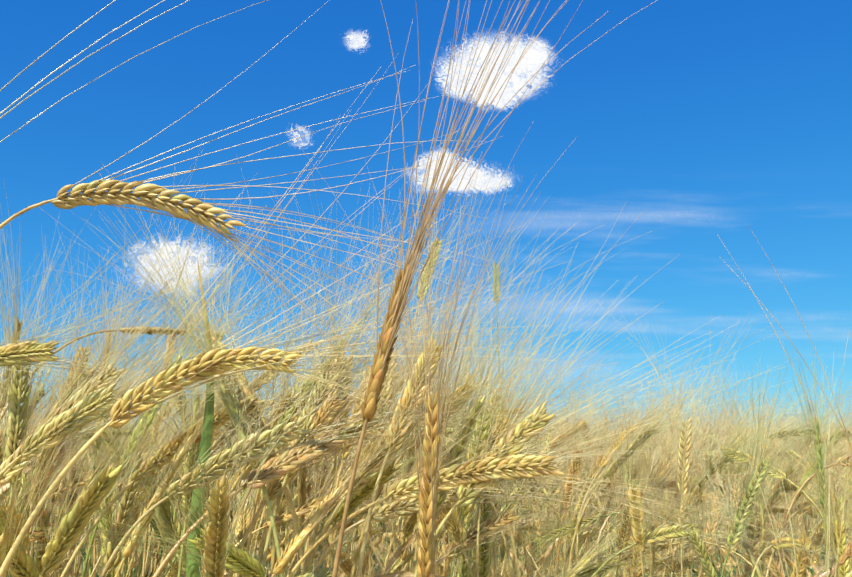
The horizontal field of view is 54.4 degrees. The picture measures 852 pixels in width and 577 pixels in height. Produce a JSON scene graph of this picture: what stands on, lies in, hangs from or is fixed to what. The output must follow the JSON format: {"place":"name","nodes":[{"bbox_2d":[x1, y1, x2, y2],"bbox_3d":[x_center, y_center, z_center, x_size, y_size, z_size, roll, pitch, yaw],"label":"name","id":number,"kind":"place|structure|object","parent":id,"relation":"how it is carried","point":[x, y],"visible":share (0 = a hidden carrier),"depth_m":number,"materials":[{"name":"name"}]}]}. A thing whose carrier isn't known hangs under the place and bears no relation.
{"place":"outdoors","nodes":[
{"label":"outdoors","id":0,"kind":"place"},
{"bbox_2d":[42,427,387,576],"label":"plants","id":1,"kind":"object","parent":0,"point":[251,550],"depth_m":4.50,"materials":[{"name":"plant"}]},
{"bbox_2d":[0,0,851,434],"label":"sky","id":2,"kind":"structure","parent":0,"point":[709,118],"materials":[{"name":"blue"}]},
{"bbox_2d":[48,433,849,576],"bbox_3d":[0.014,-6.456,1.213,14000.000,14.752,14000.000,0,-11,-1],"label":"ground","id":3,"kind":"structure","parent":0,"point":[511,557],"depth_m":5.78,"materials":[{"name":"brown soil"}]},
{"bbox_2d":[32,326,194,572],"bbox_3d":[-0.191,0.482,0.556,0.259,0.921,0.101,5,-12,-24],"label":"barley plant","id":4,"kind":"object","parent":3,"relation":"on","point":[168,515],"visible":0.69,"depth_m":0.60,"materials":[{"name":"plant"}]},
{"bbox_2d":[0,348,265,576],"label":"barley plant","id":5,"kind":"object","parent":3,"relation":"on","point":[242,562],"visible":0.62,"depth_m":0.46,"materials":[{"name":"plant"}]},
{"bbox_2d":[0,0,267,141],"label":"barley awns","id":6,"kind":"object","parent":3,"relation":"on","point":[82,60],"visible":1,"depth_m":0.22,"materials":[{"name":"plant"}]},
{"bbox_2d":[0,150,316,478],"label":"barley plant","id":7,"kind":"object","parent":3,"relation":"on","point":[36,352],"visible":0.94,"depth_m":0.48,"materials":[{"name":"plant"}]},
{"bbox_2d":[0,145,366,475],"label":"barley plant","id":8,"kind":"object","parent":3,"relation":"on","point":[93,409],"visible":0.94,"depth_m":0.44,"materials":[{"name":"plant"}]},
{"bbox_2d":[0,2,502,477],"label":"barley plant","id":9,"kind":"object","parent":3,"relation":"on","point":[199,212],"visible":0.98,"depth_m":0.42,"materials":[{"name":"plant"}]},
{"bbox_2d":[0,54,566,576],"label":"barley plant","id":10,"kind":"object","parent":3,"relation":"on","point":[202,366],"visible":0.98,"depth_m":0.40,"materials":[{"name":"plant"}]},
{"bbox_2d":[0,121,644,576],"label":"barley","id":11,"kind":"object","parent":3,"relation":"on","point":[428,477],"visible":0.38,"depth_m":0.47,"materials":[{"name":"plant"}]},
{"bbox_2d":[3,222,676,576],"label":"barley","id":12,"kind":"object","parent":3,"relation":"on","point":[222,417],"visible":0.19,"depth_m":0.54,"materials":[{"name":"plant"}]},
{"bbox_2d":[0,228,696,576],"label":"barley","id":13,"kind":"object","parent":3,"relation":"on","point":[497,522],"visible":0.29,"depth_m":0.72,"materials":[{"name":"plant"}]},
{"bbox_2d":[0,167,699,576],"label":"barley","id":14,"kind":"object","parent":3,"relation":"on","point":[214,559],"visible":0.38,"depth_m":0.51,"materials":[{"name":"plant"}]},
{"bbox_2d":[0,160,720,576],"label":"barley","id":15,"kind":"object","parent":3,"relation":"on","point":[38,536],"visible":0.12,"depth_m":0.60,"materials":[{"name":"plant"}]},
{"bbox_2d":[227,190,494,540],"bbox_3d":[-0.123,0.434,0.521,0.393,1.028,0.104,1,-11,-7],"label":"barley plant","id":16,"kind":"object","parent":3,"relation":"on","point":[304,401],"visible":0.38,"depth_m":0.57,"materials":[{"name":"plant"}]},
{"bbox_2d":[0,160,732,576],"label":"barley","id":17,"kind":"object","parent":3,"relation":"on","point":[528,428],"visible":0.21,"depth_m":0.62,"materials":[{"name":"plant"}]},
{"bbox_2d":[228,236,516,576],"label":"barley plant","id":18,"kind":"object","parent":3,"relation":"on","point":[273,488],"visible":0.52,"depth_m":0.54,"materials":[{"name":"plant"}]},
{"bbox_2d":[302,303,473,576],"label":"barley plant","id":19,"kind":"object","parent":3,"relation":"on","point":[454,523],"visible":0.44,"depth_m":0.59,"materials":[{"name":"plant"}]},
{"bbox_2d":[0,176,832,576],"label":"barley","id":20,"kind":"object","parent":3,"relation":"on","point":[90,500],"visible":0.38,"depth_m":0.48,"materials":[{"name":"plant"}]},
{"bbox_2d":[0,359,851,576],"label":"barley","id":21,"kind":"object","parent":3,"relation":"on","point":[135,518],"visible":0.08,"depth_m":1.35,"materials":[{"name":"plant"}]},
{"bbox_2d":[0,372,851,576],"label":"barley","id":22,"kind":"object","parent":3,"relation":"on","point":[591,500],"visible":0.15,"depth_m":1.30,"materials":[{"name":"plant"}]},
{"bbox_2d":[0,339,851,576],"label":"barley","id":23,"kind":"object","parent":3,"relation":"on","point":[365,562],"visible":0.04,"depth_m":1.37,"materials":[{"name":"plant"}]},
{"bbox_2d":[1,353,851,576],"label":"barley","id":24,"kind":"object","parent":3,"relation":"on","point":[656,460],"visible":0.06,"depth_m":1.30,"materials":[{"name":"plant"}]},
{"bbox_2d":[2,353,851,576],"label":"barley","id":25,"kind":"object","parent":3,"relation":"on","point":[349,523],"depth_m":1.34,"materials":[{"name":"plant"}]},
{"bbox_2d":[6,361,851,576],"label":"barley","id":26,"kind":"object","parent":3,"relation":"on","point":[808,504],"visible":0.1,"depth_m":1.24,"materials":[{"name":"plant"}]},
{"bbox_2d":[369,256,570,571],"bbox_3d":[0.021,0.453,0.640,0.192,0.999,0.138,8,-13,-37],"label":"barley plant","id":27,"kind":"object","parent":3,"relation":"on","point":[415,553],"visible":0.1,"depth_m":0.74,"materials":[{"name":"plant"}]},
{"bbox_2d":[400,156,548,527],"bbox_3d":[0.063,0.418,0.927,0.178,1.220,0.066,-2,-11,9],"label":"barley plant","id":28,"kind":"object","parent":3,"relation":"on","point":[425,270],"visible":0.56,"depth_m":1.00,"materials":[{"name":"plant"}]},
{"bbox_2d":[332,0,656,576],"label":"barley plant","id":29,"kind":"object","parent":3,"relation":"on","point":[390,329],"visible":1,"depth_m":0.34,"materials":[{"name":"plant"}]},
{"bbox_2d":[469,221,524,559],"bbox_3d":[0.138,0.490,1.502,0.133,1.259,0.102,0,-11,-1],"label":"barley plant","id":30,"kind":"object","parent":3,"relation":"on","point":[496,284],"visible":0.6,"depth_m":1.59,"materials":[{"name":"plant"}]},
{"bbox_2d":[357,149,648,576],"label":"barley plant","id":31,"kind":"object","parent":3,"relation":"on","point":[396,442],"visible":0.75,"depth_m":0.51,"materials":[{"name":"plant"}]},
{"bbox_2d":[564,365,704,576],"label":"barley plant","id":32,"kind":"object","parent":3,"relation":"on","point":[640,537],"visible":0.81,"depth_m":0.85,"materials":[{"name":"plant"}]},
{"bbox_2d":[434,301,851,576],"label":"barley","id":33,"kind":"object","parent":3,"relation":"on","point":[701,549],"visible":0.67,"depth_m":1.00,"materials":[{"name":"plant"}]},
{"bbox_2d":[708,333,851,576],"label":"barley awns","id":34,"kind":"object","parent":3,"relation":"on","point":[786,499],"visible":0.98,"depth_m":0.30,"materials":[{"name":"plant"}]},
{"bbox_2d":[717,227,851,509],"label":"barley awns","id":35,"kind":"object","parent":3,"relation":"on","point":[847,437],"visible":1,"depth_m":0.24,"materials":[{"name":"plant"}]},
{"bbox_2d":[500,435,665,552],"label":"plants","id":36,"kind":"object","parent":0,"point":[555,501],"depth_m":6.30,"materials":[{"name":"plant"}]},
{"bbox_2d":[498,418,823,576],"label":"plants","id":37,"kind":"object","parent":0,"point":[658,513],"depth_m":4.81,"materials":[{"name":"plant"}]},
{"bbox_2d":[668,434,850,560],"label":"plants","id":38,"kind":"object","parent":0,"point":[766,517],"depth_m":6.43,"materials":[{"name":"plant"}]},
{"bbox_2d":[710,413,851,573],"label":"plants","id":39,"kind":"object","parent":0,"point":[797,501],"depth_m":4.93,"materials":[{"name":"plant"}]}
]}

